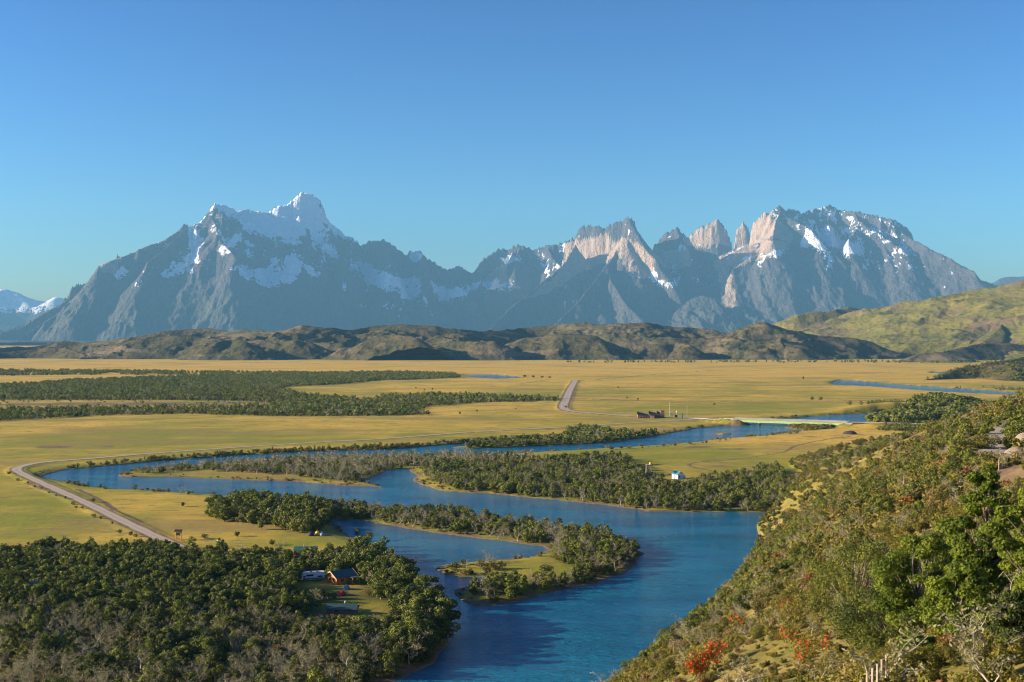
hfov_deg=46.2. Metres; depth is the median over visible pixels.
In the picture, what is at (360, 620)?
beech tree
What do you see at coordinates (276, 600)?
beech tree
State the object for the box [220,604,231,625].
beech tree
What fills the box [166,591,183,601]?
beech tree
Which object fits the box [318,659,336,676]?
dead tree
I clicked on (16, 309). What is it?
mountain
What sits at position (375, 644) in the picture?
dead tree
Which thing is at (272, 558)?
beech tree
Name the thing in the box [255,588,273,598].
beech tree
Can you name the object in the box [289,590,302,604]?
beech tree
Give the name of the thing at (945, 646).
shrub
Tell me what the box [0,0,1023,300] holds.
sky
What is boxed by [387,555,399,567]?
beech tree
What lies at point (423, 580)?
beech tree
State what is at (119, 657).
beech tree
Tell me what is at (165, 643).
beech tree
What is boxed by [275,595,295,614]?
beech tree
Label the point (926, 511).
shrub
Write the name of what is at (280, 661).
dead tree
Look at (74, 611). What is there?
dead tree
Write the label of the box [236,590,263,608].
beech tree
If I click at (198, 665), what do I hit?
dead tree
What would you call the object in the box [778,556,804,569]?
beech tree
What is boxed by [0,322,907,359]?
hills
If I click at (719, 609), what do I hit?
dead tree
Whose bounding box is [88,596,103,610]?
beech tree
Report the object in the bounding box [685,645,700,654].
shrub
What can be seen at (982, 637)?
dead tree
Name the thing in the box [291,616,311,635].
beech tree
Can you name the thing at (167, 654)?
beech tree
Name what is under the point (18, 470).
road
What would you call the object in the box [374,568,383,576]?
beech tree
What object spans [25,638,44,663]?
dead tree
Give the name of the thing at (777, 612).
dead tree
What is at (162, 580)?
beech tree
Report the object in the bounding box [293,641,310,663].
dead tree
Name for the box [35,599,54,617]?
beech tree
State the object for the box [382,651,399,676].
beech tree
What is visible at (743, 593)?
beech tree
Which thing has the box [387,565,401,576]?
beech tree
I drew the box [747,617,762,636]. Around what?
dead tree
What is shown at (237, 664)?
dead tree
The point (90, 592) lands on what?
beech tree
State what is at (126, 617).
dead tree
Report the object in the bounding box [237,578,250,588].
beech tree
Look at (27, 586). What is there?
beech tree
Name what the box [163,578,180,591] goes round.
beech tree
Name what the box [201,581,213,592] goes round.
beech tree
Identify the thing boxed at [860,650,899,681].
stake fence
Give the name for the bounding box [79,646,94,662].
dead tree
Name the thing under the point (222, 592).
beech tree
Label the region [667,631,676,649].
dead tree
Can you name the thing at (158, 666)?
dead tree
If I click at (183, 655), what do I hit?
beech tree
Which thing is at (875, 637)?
beech tree
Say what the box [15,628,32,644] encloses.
dead tree
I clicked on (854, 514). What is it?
dead tree
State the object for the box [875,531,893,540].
shrub
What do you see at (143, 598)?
beech tree
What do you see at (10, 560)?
beech tree
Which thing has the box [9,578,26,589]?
beech tree
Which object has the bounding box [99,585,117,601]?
beech tree
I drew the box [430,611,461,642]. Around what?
beech tree
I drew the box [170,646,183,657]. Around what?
beech tree
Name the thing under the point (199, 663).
dead tree
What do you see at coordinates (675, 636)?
beech tree
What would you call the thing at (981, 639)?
shrub
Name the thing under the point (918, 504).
beech tree
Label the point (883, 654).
shrub
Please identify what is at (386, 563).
beech tree
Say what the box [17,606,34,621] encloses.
beech tree
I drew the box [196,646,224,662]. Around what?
beech tree
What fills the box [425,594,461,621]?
beech tree
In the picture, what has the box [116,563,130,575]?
beech tree
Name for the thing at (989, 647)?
shrub
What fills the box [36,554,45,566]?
beech tree
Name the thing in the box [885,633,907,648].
shrub
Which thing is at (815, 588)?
shrub
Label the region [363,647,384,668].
dead tree
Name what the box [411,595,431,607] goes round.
beech tree
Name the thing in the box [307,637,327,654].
dead tree
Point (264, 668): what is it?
beech tree
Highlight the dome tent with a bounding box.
[338,591,345,595]
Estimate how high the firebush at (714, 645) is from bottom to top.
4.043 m
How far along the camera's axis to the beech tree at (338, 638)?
333.53 m
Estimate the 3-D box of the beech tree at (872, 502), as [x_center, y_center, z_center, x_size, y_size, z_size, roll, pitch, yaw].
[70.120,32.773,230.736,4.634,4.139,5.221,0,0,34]
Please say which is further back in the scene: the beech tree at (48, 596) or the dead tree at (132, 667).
the beech tree at (48, 596)
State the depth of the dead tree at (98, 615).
366.66 m
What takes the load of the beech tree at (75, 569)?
on the ground
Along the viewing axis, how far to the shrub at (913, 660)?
47.82 m
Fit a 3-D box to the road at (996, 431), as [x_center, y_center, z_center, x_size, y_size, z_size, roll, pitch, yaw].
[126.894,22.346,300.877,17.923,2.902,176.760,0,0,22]
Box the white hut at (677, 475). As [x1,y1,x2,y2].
[672,471,685,478]
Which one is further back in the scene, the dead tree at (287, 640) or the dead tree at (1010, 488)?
the dead tree at (287, 640)
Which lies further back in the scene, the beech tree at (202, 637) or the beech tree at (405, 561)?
the beech tree at (405, 561)
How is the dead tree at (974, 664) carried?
on the ground
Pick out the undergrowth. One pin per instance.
(766, 598)
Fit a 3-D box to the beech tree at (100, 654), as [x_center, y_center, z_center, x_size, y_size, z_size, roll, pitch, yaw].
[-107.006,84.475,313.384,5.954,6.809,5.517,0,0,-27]
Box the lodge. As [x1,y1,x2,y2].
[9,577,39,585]
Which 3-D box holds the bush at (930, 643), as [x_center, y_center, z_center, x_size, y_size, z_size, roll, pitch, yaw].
[16.968,12.912,50.097,1.882,1.564,2.053,0,0,25]
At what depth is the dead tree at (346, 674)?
307.99 m
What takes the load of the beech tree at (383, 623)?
on the ground
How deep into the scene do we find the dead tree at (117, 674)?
305.79 m
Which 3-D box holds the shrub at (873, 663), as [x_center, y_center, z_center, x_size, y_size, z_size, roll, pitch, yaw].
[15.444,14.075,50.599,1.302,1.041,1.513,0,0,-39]
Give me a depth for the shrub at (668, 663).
148.53 m
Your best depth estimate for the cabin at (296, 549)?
489.70 m
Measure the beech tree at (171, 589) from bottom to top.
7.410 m
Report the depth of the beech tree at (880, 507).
215.70 m
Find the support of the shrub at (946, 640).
on the ground
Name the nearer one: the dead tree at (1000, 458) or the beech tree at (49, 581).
the dead tree at (1000, 458)
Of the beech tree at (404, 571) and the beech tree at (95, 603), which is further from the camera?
the beech tree at (404, 571)
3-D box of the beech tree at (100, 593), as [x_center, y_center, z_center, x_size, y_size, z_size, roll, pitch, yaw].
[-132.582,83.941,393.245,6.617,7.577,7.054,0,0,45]
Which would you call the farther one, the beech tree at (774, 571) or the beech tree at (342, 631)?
the beech tree at (342, 631)
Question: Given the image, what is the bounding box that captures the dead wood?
[0,369,1023,681]
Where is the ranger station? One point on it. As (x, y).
(653, 415)
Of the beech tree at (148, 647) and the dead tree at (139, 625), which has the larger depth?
the dead tree at (139, 625)
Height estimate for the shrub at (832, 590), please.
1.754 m
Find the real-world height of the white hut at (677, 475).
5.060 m
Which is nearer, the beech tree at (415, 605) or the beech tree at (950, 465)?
the beech tree at (950, 465)
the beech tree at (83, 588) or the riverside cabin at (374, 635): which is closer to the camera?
the riverside cabin at (374, 635)
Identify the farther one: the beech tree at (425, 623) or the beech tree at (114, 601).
the beech tree at (114, 601)
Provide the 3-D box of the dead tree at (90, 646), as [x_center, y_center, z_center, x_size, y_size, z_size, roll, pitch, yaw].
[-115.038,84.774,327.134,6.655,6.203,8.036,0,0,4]
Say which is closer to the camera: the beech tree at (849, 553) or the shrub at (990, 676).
the shrub at (990, 676)
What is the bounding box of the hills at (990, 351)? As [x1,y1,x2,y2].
[897,342,1023,362]
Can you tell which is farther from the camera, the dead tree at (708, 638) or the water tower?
the water tower
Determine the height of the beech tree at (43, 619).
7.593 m
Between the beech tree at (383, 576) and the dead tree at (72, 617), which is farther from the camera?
the beech tree at (383, 576)
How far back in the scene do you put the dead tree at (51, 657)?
322.01 m
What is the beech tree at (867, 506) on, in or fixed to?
on the ground
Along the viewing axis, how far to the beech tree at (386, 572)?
419.93 m
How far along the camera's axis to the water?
495.14 m
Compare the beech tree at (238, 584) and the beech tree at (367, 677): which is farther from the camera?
the beech tree at (238, 584)
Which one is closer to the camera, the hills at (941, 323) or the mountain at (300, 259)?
the hills at (941, 323)
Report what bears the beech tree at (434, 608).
on the ground
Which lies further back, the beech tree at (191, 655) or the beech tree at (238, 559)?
the beech tree at (238, 559)
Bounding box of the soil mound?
[842,430,856,434]
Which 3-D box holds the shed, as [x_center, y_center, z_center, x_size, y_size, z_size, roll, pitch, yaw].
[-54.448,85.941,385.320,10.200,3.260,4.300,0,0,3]
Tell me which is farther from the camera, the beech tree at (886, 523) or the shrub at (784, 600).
the beech tree at (886, 523)
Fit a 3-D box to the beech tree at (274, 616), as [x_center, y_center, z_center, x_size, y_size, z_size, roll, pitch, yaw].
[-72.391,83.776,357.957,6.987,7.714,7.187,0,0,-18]
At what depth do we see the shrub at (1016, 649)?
42.67 m
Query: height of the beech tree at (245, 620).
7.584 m
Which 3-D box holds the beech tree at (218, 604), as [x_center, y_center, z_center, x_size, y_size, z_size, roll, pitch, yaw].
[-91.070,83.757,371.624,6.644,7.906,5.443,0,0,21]
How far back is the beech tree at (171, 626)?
347.51 m
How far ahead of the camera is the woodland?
580.90 m
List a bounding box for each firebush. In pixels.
[681,644,721,680]
[693,634,730,669]
[728,614,744,628]
[773,617,838,669]
[775,621,797,642]
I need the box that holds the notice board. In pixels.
[174,529,182,538]
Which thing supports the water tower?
on the ground
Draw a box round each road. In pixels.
[11,418,710,554]
[559,380,697,417]
[978,421,1012,456]
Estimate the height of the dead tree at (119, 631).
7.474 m
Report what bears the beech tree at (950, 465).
on the ground
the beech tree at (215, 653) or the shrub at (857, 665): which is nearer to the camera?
the shrub at (857, 665)
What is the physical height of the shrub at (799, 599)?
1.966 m
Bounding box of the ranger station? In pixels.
[637,410,664,418]
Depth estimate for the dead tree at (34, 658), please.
318.89 m
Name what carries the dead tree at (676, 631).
on the ground
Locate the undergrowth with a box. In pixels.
[0,358,1023,681]
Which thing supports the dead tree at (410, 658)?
on the ground
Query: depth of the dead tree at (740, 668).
86.41 m
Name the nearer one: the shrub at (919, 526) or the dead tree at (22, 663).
the shrub at (919, 526)
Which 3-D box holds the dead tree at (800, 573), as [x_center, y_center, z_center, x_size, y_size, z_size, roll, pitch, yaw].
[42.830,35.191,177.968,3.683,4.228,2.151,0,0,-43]
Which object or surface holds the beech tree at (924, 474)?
on the ground
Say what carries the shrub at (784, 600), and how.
on the ground
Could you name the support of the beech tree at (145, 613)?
on the ground
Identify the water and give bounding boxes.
[1,371,1016,681]
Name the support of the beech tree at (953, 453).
on the ground
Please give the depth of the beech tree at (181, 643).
328.24 m
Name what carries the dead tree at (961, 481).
on the ground
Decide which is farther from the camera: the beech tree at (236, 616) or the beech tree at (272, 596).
the beech tree at (272, 596)
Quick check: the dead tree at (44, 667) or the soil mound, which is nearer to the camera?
the dead tree at (44, 667)
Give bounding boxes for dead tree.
[0,640,11,653]
[2,606,17,619]
[6,659,19,677]
[7,601,28,619]
[12,656,31,673]
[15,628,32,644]
[16,609,27,622]
[19,660,33,675]
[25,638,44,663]
[26,649,39,668]
[28,628,39,647]
[28,650,38,667]
[35,657,53,671]
[42,621,52,631]
[44,648,62,664]
[45,605,61,626]
[56,644,72,659]
[60,652,80,668]
[61,607,85,625]
[61,662,83,678]
[64,603,80,620]
[66,606,82,620]
[71,668,90,680]
[74,636,92,654]
[79,642,101,656]
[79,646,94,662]
[82,606,100,628]
[82,665,106,681]
[91,620,110,639]
[96,658,126,679]
[97,667,112,679]
[110,635,137,648]
[112,618,126,636]
[118,609,132,623]
[125,652,138,669]
[127,649,149,671]
[131,615,159,636]
[151,667,168,679]
[153,659,163,672]
[162,652,185,676]
[177,666,188,681]
[180,662,204,681]
[185,664,211,679]
[189,656,204,675]
[194,650,208,671]
[219,620,230,636]
[223,616,243,632]
[224,653,256,677]
[224,663,255,681]
[226,626,251,646]
[229,640,242,657]
[231,655,246,674]
[240,648,255,663]
[245,646,265,662]
[247,662,256,678]
[249,604,260,618]
[251,613,265,634]
[263,627,278,646]
[263,647,279,662]
[268,652,291,677]
[270,650,296,666]
[275,645,285,664]
[277,633,301,648]
[281,629,292,650]
[284,667,299,681]
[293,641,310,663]
[295,622,314,640]
[296,619,310,639]
[297,645,324,667]
[300,649,315,671]
[304,645,321,658]
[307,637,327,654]
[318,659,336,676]
[326,666,338,675]
[337,647,349,667]
[339,664,352,680]
[340,645,349,664]
[357,633,382,650]
[360,657,374,678]
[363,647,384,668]
[367,637,380,656]
[369,640,381,662]
[398,628,432,653]
[400,642,416,663]
[640,669,659,681]
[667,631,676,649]
[668,620,685,637]
[671,614,699,634]
[673,638,695,664]
[684,626,711,646]
[693,626,711,641]
[696,626,724,645]
[698,599,725,615]
[716,646,766,681]
[718,655,767,681]
[732,621,754,638]
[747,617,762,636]
[754,609,786,627]
[792,565,808,581]
[802,642,852,681]
[804,610,821,635]
[839,520,852,538]
[841,617,936,681]
[848,512,867,525]
[891,511,911,526]
[914,527,932,536]
[932,591,1023,654]
[943,602,1020,681]
[946,469,965,485]
[947,483,964,503]
[993,448,1007,469]
[1003,478,1016,491]
[1003,572,1018,590]
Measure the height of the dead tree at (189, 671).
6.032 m
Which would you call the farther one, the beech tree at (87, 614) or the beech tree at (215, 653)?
the beech tree at (87, 614)
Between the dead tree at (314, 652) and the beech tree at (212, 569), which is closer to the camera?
the dead tree at (314, 652)
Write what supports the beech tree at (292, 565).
on the ground
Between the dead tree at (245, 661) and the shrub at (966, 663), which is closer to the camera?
the shrub at (966, 663)
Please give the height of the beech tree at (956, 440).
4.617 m
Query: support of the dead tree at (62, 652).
on the ground
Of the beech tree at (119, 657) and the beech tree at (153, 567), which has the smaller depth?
the beech tree at (119, 657)
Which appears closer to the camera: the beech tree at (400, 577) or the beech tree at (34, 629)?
the beech tree at (34, 629)
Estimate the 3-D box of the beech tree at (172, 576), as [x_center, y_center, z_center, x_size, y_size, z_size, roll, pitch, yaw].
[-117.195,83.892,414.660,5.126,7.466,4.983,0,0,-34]
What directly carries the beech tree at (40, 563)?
on the ground
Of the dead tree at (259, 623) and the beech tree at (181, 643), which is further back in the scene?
the dead tree at (259, 623)
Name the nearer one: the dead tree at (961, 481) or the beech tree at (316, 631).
the dead tree at (961, 481)
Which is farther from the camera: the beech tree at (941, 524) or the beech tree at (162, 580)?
the beech tree at (162, 580)
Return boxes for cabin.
[293,544,317,555]
[324,568,359,584]
[356,634,383,652]
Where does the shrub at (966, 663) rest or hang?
on the ground
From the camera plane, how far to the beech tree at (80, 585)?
396.89 m
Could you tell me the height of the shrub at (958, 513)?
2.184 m
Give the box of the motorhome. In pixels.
[301,570,324,580]
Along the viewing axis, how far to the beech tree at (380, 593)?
405.11 m
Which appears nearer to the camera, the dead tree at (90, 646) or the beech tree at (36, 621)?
the dead tree at (90, 646)
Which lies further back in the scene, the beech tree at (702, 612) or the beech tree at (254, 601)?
the beech tree at (254, 601)
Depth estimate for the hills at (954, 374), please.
2581.67 m
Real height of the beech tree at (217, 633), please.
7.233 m
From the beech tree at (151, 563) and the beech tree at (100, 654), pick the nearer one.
the beech tree at (100, 654)
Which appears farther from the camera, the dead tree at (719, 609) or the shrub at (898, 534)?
the dead tree at (719, 609)
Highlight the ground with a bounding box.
[0,345,1023,681]
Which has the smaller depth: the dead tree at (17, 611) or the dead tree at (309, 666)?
the dead tree at (309, 666)
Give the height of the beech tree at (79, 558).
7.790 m
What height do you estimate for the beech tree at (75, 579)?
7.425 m
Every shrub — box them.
[628,669,644,676]
[647,660,662,667]
[653,667,668,678]
[660,657,676,669]
[667,652,685,661]
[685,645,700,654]
[779,588,799,600]
[779,598,792,607]
[793,609,805,618]
[793,669,806,675]
[794,593,811,603]
[799,602,822,615]
[803,569,816,581]
[806,588,823,599]
[809,583,821,592]
[820,595,833,605]
[823,587,843,595]
[828,564,842,576]
[847,661,867,671]
[858,649,882,659]
[864,662,888,678]
[868,526,892,535]
[874,536,895,549]
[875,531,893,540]
[876,657,893,666]
[880,646,897,658]
[885,533,909,541]
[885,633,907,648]
[886,664,919,681]
[887,539,900,548]
[889,647,939,672]
[890,539,906,550]
[912,522,924,532]
[918,646,948,667]
[920,664,939,674]
[922,507,939,517]
[924,630,952,641]
[926,513,937,525]
[934,633,962,653]
[934,640,966,664]
[944,644,964,666]
[948,508,967,518]
[950,504,965,511]
[953,634,995,650]
[954,637,991,661]
[961,658,981,668]
[961,662,1017,681]
[962,638,1011,668]
[968,434,1000,447]
[983,627,996,646]
[983,652,1014,680]
[991,641,1023,665]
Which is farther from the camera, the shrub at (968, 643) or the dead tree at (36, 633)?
the dead tree at (36, 633)
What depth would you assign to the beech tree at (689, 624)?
189.75 m
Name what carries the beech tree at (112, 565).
on the ground
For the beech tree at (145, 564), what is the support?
on the ground
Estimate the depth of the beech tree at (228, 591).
389.10 m
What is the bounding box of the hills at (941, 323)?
[771,280,1023,359]
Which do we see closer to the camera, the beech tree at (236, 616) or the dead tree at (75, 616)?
the beech tree at (236, 616)
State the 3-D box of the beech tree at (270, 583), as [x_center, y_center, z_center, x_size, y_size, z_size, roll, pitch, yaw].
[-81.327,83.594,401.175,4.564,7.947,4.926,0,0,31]
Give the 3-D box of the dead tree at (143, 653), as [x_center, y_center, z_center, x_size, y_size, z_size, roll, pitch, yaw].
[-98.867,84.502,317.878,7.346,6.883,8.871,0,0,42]
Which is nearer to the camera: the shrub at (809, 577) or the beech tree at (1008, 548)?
the beech tree at (1008, 548)
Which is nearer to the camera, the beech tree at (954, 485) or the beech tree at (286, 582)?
the beech tree at (954, 485)
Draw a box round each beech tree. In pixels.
[1,557,19,569]
[4,620,19,637]
[8,565,30,580]
[8,596,20,614]
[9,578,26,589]
[12,622,35,639]
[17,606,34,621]
[18,582,31,591]
[23,626,48,645]
[27,586,42,602]
[29,614,46,637]
[30,581,53,594]
[31,605,44,617]
[32,612,45,628]
[32,633,57,651]
[33,638,54,657]
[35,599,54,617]
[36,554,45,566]
[37,559,52,566]
[42,591,69,610]
[43,578,54,585]
[46,635,66,652]
[50,594,58,609]
[54,602,77,621]
[59,587,72,603]
[64,567,81,578]
[64,572,86,584]
[64,625,83,650]
[64,643,79,663]
[69,651,113,677]
[71,592,83,610]
[75,583,84,590]
[76,555,88,566]
[77,574,93,587]
[78,586,90,601]
[82,610,92,630]
[84,587,95,601]
[84,598,107,617]
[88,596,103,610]
[92,652,111,673]
[95,550,106,559]
[95,587,115,600]
[97,581,113,587]
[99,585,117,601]
[100,606,113,630]
[102,648,130,676]
[104,562,117,574]
[108,597,121,619]
[112,636,129,654]
[114,599,128,619]
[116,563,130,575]
[122,568,146,584]
[125,592,133,605]
[129,594,151,612]
[138,561,150,568]
[138,618,158,637]
[138,642,160,661]
[139,611,155,629]
[142,578,155,588]
[142,633,160,652]
[142,653,162,673]
[146,591,161,608]
[147,560,154,567]
[148,561,174,570]
[151,561,169,572]
[151,576,170,587]
[152,629,161,641]
[154,582,168,597]
[155,638,174,656]
[156,595,172,610]
[156,627,179,648]
[158,566,171,578]
[159,650,178,673]
[159,660,184,681]
[162,627,176,648]
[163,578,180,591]
[163,621,193,637]
[164,583,173,596]
[164,599,188,619]
[165,564,176,574]
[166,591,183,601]
[167,574,180,584]
[168,550,182,560]
[168,594,185,610]
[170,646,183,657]
[172,617,195,634]
[172,624,190,645]
[174,585,201,595]
[175,645,192,662]
[176,641,191,658]
[181,597,200,612]
[182,592,202,605]
[188,624,203,642]
[188,645,199,663]
[189,636,223,658]
[190,636,205,650]
[192,629,228,649]
[196,639,219,663]
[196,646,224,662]
[197,585,210,595]
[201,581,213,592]
[201,626,228,646]
[201,648,223,667]
[202,566,216,578]
[206,559,219,566]
[207,596,222,611]
[208,586,231,596]
[208,588,218,600]
[208,599,225,615]
[211,664,225,680]
[212,590,228,598]
[216,589,231,603]
[218,616,238,636]
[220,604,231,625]
[222,613,247,631]
[223,652,240,666]
[224,556,246,569]
[228,589,241,602]
[232,580,246,589]
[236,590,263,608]
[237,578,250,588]
[237,610,253,633]
[240,637,262,657]
[243,569,255,583]
[245,593,258,609]
[254,661,272,677]
[255,556,283,568]
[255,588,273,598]
[258,609,281,631]
[259,599,279,617]
[260,574,279,585]
[261,574,286,584]
[261,580,274,588]
[261,595,285,606]
[262,620,276,635]
[269,560,282,570]
[272,598,284,613]
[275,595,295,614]
[276,578,292,591]
[278,587,294,598]
[279,591,289,606]
[281,569,292,577]
[284,571,301,583]
[286,561,300,575]
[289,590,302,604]
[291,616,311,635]
[307,625,322,648]
[316,631,333,650]
[322,614,334,634]
[333,627,355,650]
[335,631,361,648]
[335,633,359,661]
[346,616,373,633]
[346,657,366,679]
[347,553,366,570]
[349,644,373,665]
[352,623,373,642]
[358,660,373,681]
[371,579,389,598]
[371,615,394,633]
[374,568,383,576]
[374,577,406,599]
[375,630,412,650]
[378,560,395,568]
[378,569,389,581]
[380,569,397,579]
[380,626,403,645]
[382,621,405,638]
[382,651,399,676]
[384,576,396,600]
[386,573,412,594]
[386,584,427,608]
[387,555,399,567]
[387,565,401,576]
[388,593,409,615]
[390,627,409,655]
[391,615,436,651]
[392,565,417,578]
[392,615,400,622]
[394,555,413,564]
[394,557,419,571]
[394,644,404,663]
[399,594,432,612]
[401,600,420,615]
[401,610,422,620]
[401,622,431,661]
[403,571,418,588]
[403,609,436,629]
[405,616,429,629]
[407,592,415,604]
[410,575,427,590]
[410,586,441,605]
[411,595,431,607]
[414,574,444,590]
[417,634,436,654]
[419,604,450,625]
[420,610,432,618]
[420,618,441,642]
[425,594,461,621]
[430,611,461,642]
[436,594,457,608]
[620,659,636,670]
[639,652,648,661]
[648,642,662,656]
[662,622,682,643]
[679,621,700,639]
[686,607,715,622]
[695,601,710,607]
[706,599,724,612]
[721,596,732,612]
[732,590,754,609]
[767,562,794,581]
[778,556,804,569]
[790,541,809,561]
[798,534,914,651]
[799,547,814,565]
[810,531,824,550]
[836,582,919,651]
[837,518,853,530]
[844,513,861,522]
[860,502,876,518]
[864,501,875,514]
[868,532,954,635]
[873,497,894,514]
[880,516,895,529]
[881,496,893,506]
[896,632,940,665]
[904,516,972,590]
[910,500,927,519]
[918,469,935,484]
[919,561,997,638]
[931,465,945,484]
[941,460,964,478]
[942,463,1013,599]
[945,478,962,497]
[946,448,962,462]
[949,435,963,449]
[963,448,975,465]
[964,610,997,646]
[969,503,1023,591]
[979,479,1023,592]
[988,589,1023,645]
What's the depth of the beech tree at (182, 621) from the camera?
348.17 m
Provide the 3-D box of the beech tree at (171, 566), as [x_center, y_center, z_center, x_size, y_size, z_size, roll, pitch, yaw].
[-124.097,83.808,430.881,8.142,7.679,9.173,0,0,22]
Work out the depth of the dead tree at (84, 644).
330.41 m
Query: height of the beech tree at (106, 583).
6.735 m
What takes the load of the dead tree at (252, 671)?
on the ground
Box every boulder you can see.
[1004,447,1023,454]
[1015,432,1023,439]
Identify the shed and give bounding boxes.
[325,604,358,614]
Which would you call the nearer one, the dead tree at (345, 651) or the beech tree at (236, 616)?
the dead tree at (345, 651)
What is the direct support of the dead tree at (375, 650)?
on the ground
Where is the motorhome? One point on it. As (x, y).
(312, 575)
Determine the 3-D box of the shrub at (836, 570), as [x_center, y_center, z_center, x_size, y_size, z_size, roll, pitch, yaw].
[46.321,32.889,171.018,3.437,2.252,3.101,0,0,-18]
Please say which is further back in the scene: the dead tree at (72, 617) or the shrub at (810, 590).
the dead tree at (72, 617)
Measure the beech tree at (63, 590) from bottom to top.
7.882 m
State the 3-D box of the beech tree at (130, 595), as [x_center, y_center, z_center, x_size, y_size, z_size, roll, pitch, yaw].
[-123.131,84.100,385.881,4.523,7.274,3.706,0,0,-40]
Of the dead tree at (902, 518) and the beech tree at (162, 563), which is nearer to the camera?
the dead tree at (902, 518)
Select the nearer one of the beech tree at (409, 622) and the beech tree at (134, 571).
the beech tree at (409, 622)
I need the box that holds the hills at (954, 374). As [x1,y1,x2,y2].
[926,357,1023,380]
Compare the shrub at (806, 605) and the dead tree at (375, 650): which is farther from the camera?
the dead tree at (375, 650)
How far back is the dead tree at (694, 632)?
173.75 m
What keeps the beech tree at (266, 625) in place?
on the ground
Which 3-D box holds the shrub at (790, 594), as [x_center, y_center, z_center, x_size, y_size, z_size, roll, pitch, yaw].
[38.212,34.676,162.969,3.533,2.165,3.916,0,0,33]
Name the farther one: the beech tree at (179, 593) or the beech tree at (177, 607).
the beech tree at (179, 593)
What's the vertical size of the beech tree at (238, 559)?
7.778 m
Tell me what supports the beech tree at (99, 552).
on the ground
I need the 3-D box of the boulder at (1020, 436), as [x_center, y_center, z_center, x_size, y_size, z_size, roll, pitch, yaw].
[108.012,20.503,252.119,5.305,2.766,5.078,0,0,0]
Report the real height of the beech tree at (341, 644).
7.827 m
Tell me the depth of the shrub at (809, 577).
175.49 m
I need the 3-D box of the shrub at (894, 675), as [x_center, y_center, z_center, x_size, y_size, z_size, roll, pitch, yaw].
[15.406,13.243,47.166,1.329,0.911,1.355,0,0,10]
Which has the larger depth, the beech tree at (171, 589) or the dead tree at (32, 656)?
the beech tree at (171, 589)
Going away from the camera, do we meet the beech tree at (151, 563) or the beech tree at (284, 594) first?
the beech tree at (284, 594)
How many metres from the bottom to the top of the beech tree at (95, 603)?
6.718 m
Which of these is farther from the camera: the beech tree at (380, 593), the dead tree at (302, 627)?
the beech tree at (380, 593)
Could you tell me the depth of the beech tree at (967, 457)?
223.61 m
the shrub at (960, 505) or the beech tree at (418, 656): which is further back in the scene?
the beech tree at (418, 656)
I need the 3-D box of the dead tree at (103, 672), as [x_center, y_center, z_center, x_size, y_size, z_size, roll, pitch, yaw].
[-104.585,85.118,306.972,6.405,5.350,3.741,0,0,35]
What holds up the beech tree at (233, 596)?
on the ground
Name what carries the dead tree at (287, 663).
on the ground
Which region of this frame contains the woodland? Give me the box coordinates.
[0,359,1023,681]
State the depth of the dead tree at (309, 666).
314.82 m
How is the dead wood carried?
on the ground
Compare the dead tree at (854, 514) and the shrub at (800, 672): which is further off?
the dead tree at (854, 514)
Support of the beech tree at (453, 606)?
on the ground
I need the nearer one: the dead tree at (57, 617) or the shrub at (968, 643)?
the shrub at (968, 643)
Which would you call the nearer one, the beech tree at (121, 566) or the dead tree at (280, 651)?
the dead tree at (280, 651)
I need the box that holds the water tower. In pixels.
[645,462,651,473]
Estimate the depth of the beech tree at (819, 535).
229.67 m
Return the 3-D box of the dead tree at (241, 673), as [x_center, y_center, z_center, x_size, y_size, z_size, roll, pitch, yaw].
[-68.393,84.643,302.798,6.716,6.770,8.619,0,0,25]
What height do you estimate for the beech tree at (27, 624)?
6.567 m
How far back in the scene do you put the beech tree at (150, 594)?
384.10 m
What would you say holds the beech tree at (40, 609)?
on the ground
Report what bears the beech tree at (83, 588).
on the ground
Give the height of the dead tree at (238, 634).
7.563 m
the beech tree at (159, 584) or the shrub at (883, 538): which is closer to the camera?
the shrub at (883, 538)
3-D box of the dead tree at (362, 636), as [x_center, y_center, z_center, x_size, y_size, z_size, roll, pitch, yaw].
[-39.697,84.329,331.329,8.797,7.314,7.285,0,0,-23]
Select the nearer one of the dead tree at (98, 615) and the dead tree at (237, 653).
the dead tree at (237, 653)
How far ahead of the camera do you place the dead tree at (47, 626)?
350.26 m
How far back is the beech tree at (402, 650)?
326.33 m
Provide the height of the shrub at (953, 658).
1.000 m
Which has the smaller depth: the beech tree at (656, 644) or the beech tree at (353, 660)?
the beech tree at (656, 644)
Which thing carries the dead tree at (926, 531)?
on the ground
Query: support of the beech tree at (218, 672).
on the ground
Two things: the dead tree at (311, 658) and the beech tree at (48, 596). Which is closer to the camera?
the dead tree at (311, 658)
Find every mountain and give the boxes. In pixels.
[0,192,997,344]
[0,276,1023,331]
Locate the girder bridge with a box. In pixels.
[730,417,851,424]
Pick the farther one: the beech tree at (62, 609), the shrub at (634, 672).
the beech tree at (62, 609)
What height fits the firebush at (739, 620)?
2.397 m
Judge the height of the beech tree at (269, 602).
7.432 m
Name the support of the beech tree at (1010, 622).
on the ground
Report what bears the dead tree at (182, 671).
on the ground
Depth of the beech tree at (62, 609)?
371.62 m
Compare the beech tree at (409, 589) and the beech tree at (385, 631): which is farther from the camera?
the beech tree at (409, 589)
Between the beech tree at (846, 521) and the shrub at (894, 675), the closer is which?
the shrub at (894, 675)
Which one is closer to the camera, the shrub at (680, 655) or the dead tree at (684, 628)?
the shrub at (680, 655)

